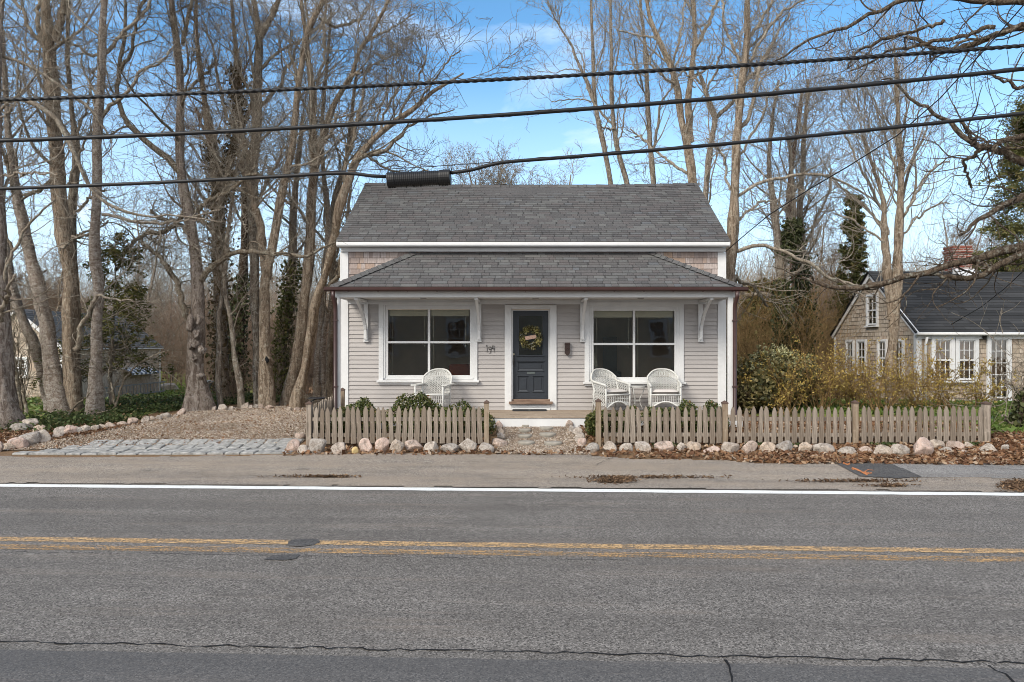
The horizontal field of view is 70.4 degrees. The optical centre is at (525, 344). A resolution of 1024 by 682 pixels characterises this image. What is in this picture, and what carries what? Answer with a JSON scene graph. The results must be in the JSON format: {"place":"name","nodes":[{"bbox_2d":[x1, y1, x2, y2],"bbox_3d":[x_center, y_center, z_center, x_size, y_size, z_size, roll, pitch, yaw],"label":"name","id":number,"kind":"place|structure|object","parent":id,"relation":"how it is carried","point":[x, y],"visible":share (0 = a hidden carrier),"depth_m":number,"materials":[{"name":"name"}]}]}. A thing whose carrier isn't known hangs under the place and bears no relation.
{"place":"outdoors","nodes":[
{"label":"outdoors","id":0,"kind":"place"},
{"bbox_2d":[24,371,252,424],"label":"lawn","id":1,"kind":"structure","parent":0,"point":[165,380],"depth_m":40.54,"materials":[{"name":"green plant"}]},
{"bbox_2d":[1,5,81,410],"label":"maple tree","id":2,"kind":"object","parent":1,"relation":"on","point":[25,325],"visible":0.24,"depth_m":18.08,"materials":[{"name":"brown plant"}]},
{"bbox_2d":[10,270,90,414],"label":"sapling","id":3,"kind":"object","parent":1,"relation":"on","point":[21,396],"visible":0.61,"depth_m":17.40,"materials":[{"name":"brown plant"}]},
{"bbox_2d":[1,0,129,413],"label":"maple tree","id":4,"kind":"object","parent":1,"relation":"on","point":[55,396],"visible":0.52,"depth_m":17.32,"materials":[{"name":"brown plant"}]},
{"bbox_2d":[4,0,156,275],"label":"maple tree","id":5,"kind":"object","parent":1,"relation":"on","point":[71,213],"visible":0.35,"depth_m":18.53,"materials":[{"name":"brown plant"}]},
{"bbox_2d":[0,0,195,411],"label":"maple tree","id":6,"kind":"object","parent":1,"relation":"on","point":[71,328],"visible":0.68,"depth_m":17.48,"materials":[{"name":"beige plant"}]},
{"bbox_2d":[23,383,185,418],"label":"grass","id":7,"kind":"structure","parent":1,"relation":"on","point":[30,403],"depth_m":20.58,"materials":[{"name":"green plant"}]},
{"bbox_2d":[8,0,243,416],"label":"maple tree","id":8,"kind":"object","parent":1,"relation":"on","point":[95,399],"visible":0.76,"depth_m":17.08,"materials":[{"name":"brown plant"}]},
{"bbox_2d":[0,390,280,432],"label":"ground ivy","id":9,"kind":"object","parent":1,"relation":"on","point":[168,403],"visible":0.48,"depth_m":17.30,"materials":[{"name":"green plant"}]},
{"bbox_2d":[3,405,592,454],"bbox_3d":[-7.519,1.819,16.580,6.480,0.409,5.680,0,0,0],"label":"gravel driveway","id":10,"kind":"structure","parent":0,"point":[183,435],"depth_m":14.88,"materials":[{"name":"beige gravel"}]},
{"bbox_2d":[0,422,126,443],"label":"leaf litter","id":11,"kind":"object","parent":10,"relation":"on","point":[6,436],"visible":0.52,"depth_m":14.96,"materials":[{"name":"brown plant"}]},
{"bbox_2d":[0,482,1023,681],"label":"road","id":12,"kind":"structure","parent":0,"point":[193,603],"depth_m":6.27,"materials":[{"name":"grey asphalt"}]},
{"bbox_2d":[0,484,1023,495],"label":"road edge line","id":13,"kind":"object","parent":12,"relation":"on","point":[514,489],"visible":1,"depth_m":10.49,"materials":[{"name":"white paint"}]},
{"bbox_2d":[0,537,1023,552],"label":"road centre line","id":14,"kind":"object","parent":12,"relation":"on","point":[400,543],"visible":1,"depth_m":7.57,"materials":[{"name":"yellow paint"}]},
{"bbox_2d":[0,551,1023,681],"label":"road crack","id":15,"kind":"object","parent":12,"relation":"on","point":[1006,674],"visible":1,"depth_m":4.95,"materials":[{"name":"black asphalt"}]},
{"bbox_2d":[1,544,1023,561],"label":"road centre line","id":16,"kind":"object","parent":12,"relation":"on","point":[435,552],"visible":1,"depth_m":7.28,"materials":[{"name":"yellow paint"}]},
{"bbox_2d":[0,453,1023,491],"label":"road shoulder","id":17,"kind":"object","parent":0,"point":[461,470],"visible":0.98,"depth_m":11.71},
{"bbox_2d":[257,473,1023,491],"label":"leaf litter","id":18,"kind":"object","parent":17,"relation":"on","point":[1015,484],"visible":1,"depth_m":11.02,"materials":[{"name":"brown plant"}]},
{"bbox_2d":[282,430,1023,464],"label":"leaf litter","id":19,"kind":"object","parent":17,"relation":"on","point":[976,456],"visible":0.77,"depth_m":12.83,"materials":[{"name":"brown plant"}]},
{"bbox_2d":[835,462,919,477],"bbox_3d":[5.704,2.022,11.758,0.945,0.075,1.120,0,0,0],"label":"sidewalk patch","id":20,"kind":"object","parent":17,"relation":"on","point":[883,470],"visible":0.99,"depth_m":11.70,"materials":[{"name":"grey asphalt"}]},
{"bbox_2d":[0,111,1023,189],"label":"phone cable","id":21,"kind":"object","parent":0,"point":[443,177],"visible":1,"depth_m":10.78,"materials":[{"name":"rubber"}]},
{"bbox_2d":[0,67,1023,142],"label":"power cable","id":22,"kind":"object","parent":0,"point":[588,108],"visible":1,"depth_m":10.78,"materials":[{"name":"black rubber"}]},
{"bbox_2d":[0,44,1023,101],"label":"power cable","id":23,"kind":"object","parent":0,"point":[660,70],"visible":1,"depth_m":10.79,"materials":[{"name":"black rubber"}]},
{"bbox_2d":[0,358,1023,489],"bbox_3d":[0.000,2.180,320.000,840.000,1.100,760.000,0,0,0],"label":"ground","id":24,"kind":"structure","parent":0,"point":[10,452],"depth_m":13.83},
{"bbox_2d":[11,232,90,312],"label":"woodland tree","id":25,"kind":"object","parent":24,"relation":"on","point":[18,276],"visible":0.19,"depth_m":38.23,"materials":[{"name":"beige plant"}]},
{"bbox_2d":[11,309,163,397],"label":"garden shed","id":26,"kind":"structure","parent":24,"relation":"on","point":[142,378],"depth_m":32.14,"materials":[{"name":"grey wood"}]},
{"bbox_2d":[27,227,176,404],"bbox_3d":[-10.789,-0.599,18.694,3.055,4.880,2.915,0,0,0],"label":"spruce tree","id":27,"kind":"object","parent":24,"relation":"on","point":[136,293],"visible":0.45,"depth_m":18.46,"materials":[{"name":"green plant"}]},
{"bbox_2d":[46,299,213,411],"bbox_3d":[-10.048,0.406,18.284,3.687,3.118,4.411,0,0,-38],"label":"sapling","id":28,"kind":"object","parent":24,"relation":"on","point":[109,371],"visible":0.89,"depth_m":17.73,"materials":[{"name":"brown plant"}]},
{"bbox_2d":[0,0,261,428],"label":"maple tree","id":29,"kind":"object","parent":24,"relation":"on","point":[10,409],"visible":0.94,"depth_m":15.48,"materials":[{"name":"brown plant"}]},
{"bbox_2d":[110,186,187,334],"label":"woodland tree","id":30,"kind":"object","parent":24,"relation":"on","point":[152,280],"visible":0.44,"depth_m":41.86,"materials":[{"name":"brown plant"}]},
{"bbox_2d":[12,438,303,454],"bbox_3d":[-6.867,1.965,13.872,5.239,0.245,1.201,0,0,3],"label":"cobblestone apron","id":31,"kind":"object","parent":24,"relation":"on","point":[213,447],"visible":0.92,"depth_m":13.88,"materials":[{"name":"grey stone"}]},
{"bbox_2d":[133,237,190,380],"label":"woodland tree","id":32,"kind":"object","parent":24,"relation":"on","point":[157,290],"visible":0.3,"depth_m":48.12,"materials":[{"name":"brown plant"}]},
{"bbox_2d":[126,41,247,393],"bbox_3d":[-11.088,-3.847,23.951,4.204,12.163,4.540,0,0,0],"label":"ivy tree","id":33,"kind":"object","parent":24,"relation":"on","point":[207,355],"visible":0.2,"depth_m":23.64,"materials":[{"name":"green plant"}]},
{"bbox_2d":[63,0,345,411],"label":"oak tree","id":34,"kind":"object","parent":24,"relation":"on","point":[196,381],"visible":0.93,"depth_m":17.97,"materials":[{"name":"plant"}]},
{"bbox_2d":[107,0,303,400],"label":"maple tree","id":35,"kind":"object","parent":24,"relation":"on","point":[225,332],"visible":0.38,"depth_m":20.45,"materials":[{"name":"beige plant"}]},
{"bbox_2d":[120,73,331,407],"bbox_3d":[-7.591,-2.510,18.245,4.326,8.896,3.792,0,0,30],"label":"maple tree","id":36,"kind":"object","parent":24,"relation":"on","point":[224,294],"visible":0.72,"depth_m":18.46,"materials":[{"name":"brown plant"}]},
{"bbox_2d":[157,6,301,395],"bbox_3d":[-9.404,-4.584,23.323,4.880,13.354,3.928,0,0,39],"label":"ivy tree","id":37,"kind":"object","parent":24,"relation":"on","point":[242,314],"visible":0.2,"depth_m":22.91,"materials":[{"name":"brown plant"}]},
{"bbox_2d":[151,263,330,398],"bbox_3d":[-8.941,-0.076,25.368,7.684,5.197,11.940,0,0,-21],"label":"woodland thicket","id":38,"kind":"object","parent":24,"relation":"on","point":[309,379],"visible":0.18,"depth_m":22.67,"materials":[{"name":"brown plant"}]},
{"bbox_2d":[168,0,380,404],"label":"maple tree","id":39,"kind":"object","parent":24,"relation":"on","point":[258,68],"visible":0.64,"depth_m":19.05,"materials":[{"name":"brown plant"}]},
{"bbox_2d":[143,0,423,406],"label":"maple tree","id":40,"kind":"object","parent":24,"relation":"on","point":[266,391],"visible":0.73,"depth_m":18.69,"materials":[{"name":"beige plant"}]},
{"bbox_2d":[218,12,369,396],"bbox_3d":[-7.170,-3.957,22.227,4.786,12.074,4.510,0,0,-35],"label":"ivy tree","id":41,"kind":"object","parent":24,"relation":"on","point":[287,298],"visible":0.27,"depth_m":22.34,"materials":[{"name":"beige plant"}]},
{"bbox_2d":[268,221,328,349],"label":"woodland tree","id":42,"kind":"object","parent":24,"relation":"on","point":[299,259],"visible":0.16,"depth_m":36.36,"materials":[{"name":"beige plant"}]},
{"bbox_2d":[313,388,344,432],"bbox_3d":[-4.123,1.405,14.984,0.131,0.920,2.192,0,0,4],"label":"picket fence","id":43,"kind":"object","parent":24,"relation":"on","point":[323,404],"visible":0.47,"depth_m":14.96,"materials":[{"name":"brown wood"}]},
{"bbox_2d":[206,0,469,405],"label":"maple tree","id":44,"kind":"object","parent":24,"relation":"on","point":[298,347],"visible":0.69,"depth_m":19.29,"materials":[{"name":"beige plant"}]},
{"bbox_2d":[261,0,425,403],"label":"maple tree","id":45,"kind":"object","parent":24,"relation":"on","point":[320,373],"visible":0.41,"depth_m":20.13,"materials":[{"name":"brown plant"}]},
{"bbox_2d":[263,1,432,399],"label":"maple tree","id":46,"kind":"object","parent":24,"relation":"on","point":[329,370],"visible":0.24,"depth_m":21.03,"materials":[{"name":"beige plant"}]},
{"bbox_2d":[318,396,381,432],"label":"boxwood shrub","id":47,"kind":"object","parent":24,"relation":"on","point":[361,404],"visible":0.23,"depth_m":14.43,"materials":[{"name":"green plant"}]},
{"bbox_2d":[305,400,489,445],"bbox_3d":[-2.435,1.583,13.819,3.493,1.068,0.124,0,0,0],"label":"picket fence","id":48,"kind":"object","parent":24,"relation":"on","point":[356,419],"visible":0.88,"depth_m":13.77,"materials":[{"name":"brown wood"}]},
{"bbox_2d":[254,0,543,407],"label":"maple tree","id":49,"kind":"object","parent":24,"relation":"on","point":[341,199],"visible":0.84,"depth_m":18.67,"materials":[{"name":"beige plant"}]},
{"bbox_2d":[381,391,445,432],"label":"boxwood shrub","id":50,"kind":"object","parent":24,"relation":"on","point":[425,400],"visible":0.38,"depth_m":14.46,"materials":[{"name":"green plant"}]},
{"bbox_2d":[438,399,496,433],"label":"boxwood shrub","id":51,"kind":"object","parent":24,"relation":"on","point":[491,420],"visible":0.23,"depth_m":14.38,"materials":[{"name":"green plant"}]},
{"bbox_2d":[11,225,944,389],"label":"woodland thicket","id":52,"kind":"object","parent":24,"relation":"on","point":[176,322],"visible":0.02,"depth_m":42.06,"materials":[{"name":"plant"}]},
{"bbox_2d":[439,138,527,184],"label":"woodland tree","id":53,"kind":"object","parent":24,"relation":"on","point":[480,179],"visible":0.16,"depth_m":39.25,"materials":[{"name":"beige plant"}]},
{"bbox_2d":[471,147,545,184],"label":"woodland tree","id":54,"kind":"object","parent":24,"relation":"on","point":[504,182],"visible":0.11,"depth_m":39.17,"materials":[{"name":"beige plant"}]},
{"bbox_2d":[8,168,1023,370],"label":"woodland thicket","id":55,"kind":"object","parent":24,"relation":"on","point":[738,263],"visible":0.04,"depth_m":68.91,"materials":[{"name":"brown plant"}]},
{"bbox_2d":[323,183,763,428],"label":"cottage","id":56,"kind":"structure","parent":24,"relation":"on","point":[631,284],"depth_m":16.49,"materials":[{"name":"grey wood"}]},
{"bbox_2d":[377,302,478,384],"bbox_3d":[-2.211,-0.038,16.516,2.317,1.882,0.252,0,0,0],"label":"window frame","id":57,"kind":"structure","parent":56,"relation":"in","point":[384,379],"depth_m":16.49,"materials":[{"name":"white paint"}]},
{"bbox_2d":[411,368,454,407],"bbox_3d":[-2.007,1.006,16.018,0.830,0.953,0.741,0,0,14],"label":"wicker chair","id":58,"kind":"object","parent":56,"relation":"on","point":[445,393],"visible":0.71,"depth_m":16.18,"materials":[{"name":"white wicker"}]},
{"bbox_2d":[513,311,547,398],"bbox_3d":[0.119,0.229,16.555,0.852,2.014,0.121,0,0,0],"label":"front door","id":59,"kind":"structure","parent":56,"relation":"in","point":[530,372],"depth_m":16.57,"materials":[{"name":"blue wood"}]},
{"bbox_2d":[519,325,542,350],"bbox_3d":[0.127,-0.161,16.510,0.603,0.592,0.178,0,0,0],"label":"door wreath","id":60,"kind":"object","parent":59,"relation":"attached to","point":[523,338],"depth_m":16.48,"materials":[{"name":"green plant"}]},
{"bbox_2d":[590,368,630,411],"bbox_3d":[1.833,1.006,16.012,0.732,0.953,0.745,0,0,-30],"label":"wicker chair","id":61,"kind":"object","parent":56,"relation":"on","point":[597,385],"visible":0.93,"depth_m":15.95,"materials":[{"name":"white wicker"}]},
{"bbox_2d":[583,302,685,385],"bbox_3d":[2.472,-0.021,16.516,2.328,1.916,0.252,0,0,0],"label":"window frame","id":62,"kind":"structure","parent":56,"relation":"in","point":[596,310],"depth_m":16.49,"materials":[{"name":"white paint"}]},
{"bbox_2d":[647,368,681,409],"bbox_3d":[3.055,1.006,16.017,0.732,0.953,0.745,0,0,4],"label":"wicker chair","id":63,"kind":"object","parent":56,"relation":"on","point":[671,374],"visible":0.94,"depth_m":16.15,"materials":[{"name":"white wicker"}]},
{"bbox_2d":[726,4,1023,250],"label":"service wire","id":64,"kind":"object","parent":56,"relation":"attached to","point":[891,138],"visible":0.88,"depth_m":13.50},
{"bbox_2d":[516,139,589,184],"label":"woodland tree","id":65,"kind":"object","parent":24,"relation":"on","point":[564,180],"visible":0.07,"depth_m":42.81,"materials":[{"name":"brown plant"}]},
{"bbox_2d":[506,0,654,184],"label":"maple tree","id":66,"kind":"object","parent":24,"relation":"on","point":[601,136],"visible":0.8,"depth_m":26.95,"materials":[{"name":"brown plant"}]},
{"bbox_2d":[584,407,609,435],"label":"boxwood shrub","id":67,"kind":"object","parent":24,"relation":"on","point":[590,422],"visible":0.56,"depth_m":14.26,"materials":[{"name":"green plant"}]},
{"bbox_2d":[548,0,646,183],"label":"maple tree","id":68,"kind":"object","parent":24,"relation":"on","point":[611,96],"visible":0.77,"depth_m":25.94,"materials":[{"name":"brown plant"}]},
{"bbox_2d":[318,420,977,445],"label":"leaf litter","id":69,"kind":"object","parent":24,"relation":"on","point":[757,423],"visible":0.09,"depth_m":14.38,"materials":[{"name":"brown plant"}]},
{"bbox_2d":[594,0,702,183],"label":"maple tree","id":70,"kind":"object","parent":24,"relation":"on","point":[649,135],"visible":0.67,"depth_m":25.81,"materials":[{"name":"brown plant"}]},
{"bbox_2d":[590,0,754,183],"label":"maple tree","id":71,"kind":"object","parent":24,"relation":"on","point":[681,119],"visible":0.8,"depth_m":22.95,"materials":[{"name":"beige plant"}]},
{"bbox_2d":[678,399,729,431],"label":"boxwood shrub","id":72,"kind":"object","parent":24,"relation":"on","point":[709,405],"visible":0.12,"depth_m":14.53,"materials":[{"name":"green plant"}]},
{"bbox_2d":[634,0,839,205],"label":"maple tree","id":73,"kind":"object","parent":24,"relation":"on","point":[707,179],"visible":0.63,"depth_m":21.70,"materials":[{"name":"brown plant"}]},
{"bbox_2d":[726,368,777,413],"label":"rhododendron","id":74,"kind":"object","parent":24,"relation":"on","point":[760,388],"visible":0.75,"depth_m":17.04,"materials":[{"name":"green plant"}]},
{"bbox_2d":[737,278,793,358],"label":"cedar tree","id":75,"kind":"object","parent":24,"relation":"on","point":[756,302],"visible":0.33,"depth_m":29.61,"materials":[{"name":"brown plant"}]},
{"bbox_2d":[726,343,825,407],"bbox_3d":[5.970,0.814,18.241,3.187,1.747,2.373,0,0,-41],"label":"rhododendron","id":76,"kind":"object","parent":24,"relation":"on","point":[784,352],"visible":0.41,"depth_m":17.77,"materials":[{"name":"green plant"}]},
{"bbox_2d":[646,0,923,372],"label":"maple tree","id":77,"kind":"object","parent":24,"relation":"on","point":[734,217],"visible":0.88,"depth_m":18.88,"materials":[{"name":"beige plant"}]},
{"bbox_2d":[692,24,891,353],"bbox_3d":[8.327,-4.587,24.077,6.419,13.038,5.499,0,0,0],"label":"ivy tree","id":78,"kind":"object","parent":24,"relation":"on","point":[785,236],"visible":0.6,"depth_m":23.88,"materials":[{"name":"brown plant"}]},
{"bbox_2d":[595,398,991,446],"bbox_3d":[5.087,1.552,13.820,7.511,1.063,0.136,0,0,0],"label":"picket fence","id":79,"kind":"object","parent":24,"relation":"on","point":[851,419],"visible":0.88,"depth_m":13.77,"materials":[{"name":"beige wood"}]},
{"bbox_2d":[721,21,867,345],"bbox_3d":[9.566,-4.772,26.141,5.382,13.415,3.899,0,0,41],"label":"maple tree","id":80,"kind":"object","parent":24,"relation":"on","point":[786,173],"visible":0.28,"depth_m":25.83,"materials":[{"name":"brown plant"}]},
{"bbox_2d":[718,1,892,361],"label":"ivy tree","id":81,"kind":"object","parent":24,"relation":"on","point":[802,283],"visible":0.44,"depth_m":24.77,"materials":[{"name":"brown plant"}]},
{"bbox_2d":[737,232,882,397],"bbox_3d":[10.337,-1.081,28.495,11.381,6.689,18.758,0,0,41],"label":"woodland thicket","id":82,"kind":"object","parent":24,"relation":"on","point":[820,339],"visible":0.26,"depth_m":23.80,"materials":[{"name":"brown plant"}]},
{"bbox_2d":[769,203,872,359],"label":"woodland tree","id":83,"kind":"object","parent":24,"relation":"on","point":[822,267],"visible":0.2,"depth_m":33.41,"materials":[{"name":"beige plant"}]},
{"bbox_2d":[823,192,869,345],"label":"cedar tree","id":84,"kind":"object","parent":24,"relation":"on","point":[855,275],"visible":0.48,"depth_m":29.88,"materials":[{"name":"green plant"}]},
{"bbox_2d":[753,0,997,404],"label":"maple tree","id":85,"kind":"object","parent":24,"relation":"on","point":[900,215],"visible":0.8,"depth_m":18.74,"materials":[{"name":"beige plant"}]},
{"bbox_2d":[762,0,1023,333],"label":"maple tree","id":86,"kind":"object","parent":24,"relation":"on","point":[997,148],"visible":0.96,"depth_m":14.37,"materials":[{"name":"brown plant"}]},
{"bbox_2d":[913,437,933,455],"bbox_3d":[7.092,1.853,12.916,0.327,0.417,0.407,0,0,25],"label":"fieldstone","id":87,"kind":"object","parent":24,"relation":"on","point":[922,445],"visible":0.74,"depth_m":12.82,"materials":[{"name":"stone"}]},
{"bbox_2d":[830,245,1023,400],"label":"neighbour cottage","id":88,"kind":"structure","parent":24,"relation":"on","point":[972,341],"depth_m":20.77,"materials":[{"name":"grey wood"}]},
{"bbox_2d":[864,293,878,326],"bbox_3d":[11.035,-1.070,22.504,0.690,1.040,0.762,0,0,0],"label":"window","id":89,"kind":"structure","parent":88,"relation":"in","point":[875,314],"depth_m":22.76,"materials":[{"name":"white paint"}]},
{"bbox_2d":[930,337,955,381],"bbox_3d":[11.490,0.406,20.235,0.681,1.260,0.690,0,0,0],"label":"window","id":90,"kind":"structure","parent":88,"relation":"in","point":[944,349],"depth_m":19.95,"materials":[{"name":"white paint"}]},
{"bbox_2d":[955,337,980,381],"bbox_3d":[12.152,0.406,20.235,0.681,1.260,0.690,0,0,0],"label":"window","id":91,"kind":"structure","parent":88,"relation":"in","point":[963,345],"depth_m":19.95,"materials":[{"name":"white paint"}]},
{"bbox_2d":[986,336,1011,400],"bbox_3d":[13.034,0.647,20.235,0.709,1.798,0.690,0,0,0],"label":"door","id":92,"kind":"structure","parent":88,"relation":"in","point":[991,345],"depth_m":19.96,"materials":[{"name":"white paint"}]},
{"bbox_2d":[930,188,999,271],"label":"woodland tree","id":93,"kind":"object","parent":24,"relation":"on","point":[951,235],"visible":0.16,"depth_m":39.11,"materials":[{"name":"brown plant"}]},
{"bbox_2d":[919,298,1023,434],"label":"shrub","id":94,"kind":"object","parent":24,"relation":"on","point":[1016,416],"visible":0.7,"depth_m":14.61,"materials":[{"name":"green plant"}]},
{"bbox_2d":[948,225,1023,271],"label":"woodland tree","id":95,"kind":"object","parent":24,"relation":"on","point":[973,244],"visible":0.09,"depth_m":31.15,"materials":[{"name":"beige plant"}]},
{"bbox_2d":[972,90,1023,271],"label":"spruce tree","id":96,"kind":"object","parent":24,"relation":"on","point":[1017,227],"visible":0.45,"depth_m":27.02,"materials":[{"name":"green plant"}]},
{"bbox_2d":[1,0,1023,313],"label":"sky","id":97,"kind":"structure","parent":0,"point":[549,133],"materials":[{"name":"blue"}]},
{"bbox_2d":[496,427,590,454],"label":"stone steps","id":98,"kind":"structure","parent":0,"point":[532,439],"depth_m":14.19,"materials":[{"name":"grey stone"}]},
{"bbox_2d":[756,397,1023,433],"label":"lawn","id":99,"kind":"structure","parent":0,"point":[798,414],"depth_m":16.90,"materials":[{"name":"plant"}]},
{"bbox_2d":[726,348,813,414],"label":"forsythia shrub","id":100,"kind":"object","parent":99,"relation":"on","point":[782,397],"visible":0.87,"depth_m":16.93,"materials":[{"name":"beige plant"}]},
{"bbox_2d":[781,332,871,408],"bbox_3d":[7.189,0.645,17.937,3.112,1.979,2.215,0,0,-26],"label":"forsythia shrub","id":101,"kind":"object","parent":99,"relation":"on","point":[831,392],"visible":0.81,"depth_m":17.59,"materials":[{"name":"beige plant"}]},
{"bbox_2d":[812,336,915,407],"bbox_3d":[7.923,0.713,17.578,2.570,1.833,1.851,0,0,34],"label":"forsythia shrub","id":102,"kind":"object","parent":99,"relation":"on","point":[846,380],"visible":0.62,"depth_m":17.61,"materials":[{"name":"yellow plant"}]},
{"bbox_2d":[821,337,958,413],"bbox_3d":[8.286,0.726,16.992,1.952,1.861,2.948,0,0,-7],"label":"forsythia shrub","id":103,"kind":"object","parent":99,"relation":"on","point":[895,393],"visible":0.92,"depth_m":17.09,"materials":[{"name":"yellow plant"}]},
{"bbox_2d":[856,336,984,408],"bbox_3d":[9.524,0.694,18.204,3.228,1.871,2.477,0,0,0],"label":"forsythia shrub","id":104,"kind":"object","parent":99,"relation":"on","point":[915,378],"visible":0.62,"depth_m":17.82,"materials":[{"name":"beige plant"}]},
{"bbox_2d":[889,339,981,409],"bbox_3d":[9.984,0.779,17.819,1.992,1.820,1.978,0,0,-43],"label":"forsythia shrub","id":105,"kind":"object","parent":99,"relation":"on","point":[946,395],"visible":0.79,"depth_m":17.41,"materials":[{"name":"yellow plant"}]},
{"bbox_2d":[947,357,1020,406],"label":"forsythia shrub","id":106,"kind":"object","parent":99,"relation":"on","point":[990,393],"visible":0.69,"depth_m":17.95,"materials":[{"name":"yellow plant"}]},
{"bbox_2d":[893,463,1023,477],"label":"sidewalk","id":107,"kind":"structure","parent":0,"point":[958,470],"depth_m":11.71,"materials":[{"name":"concrete"}]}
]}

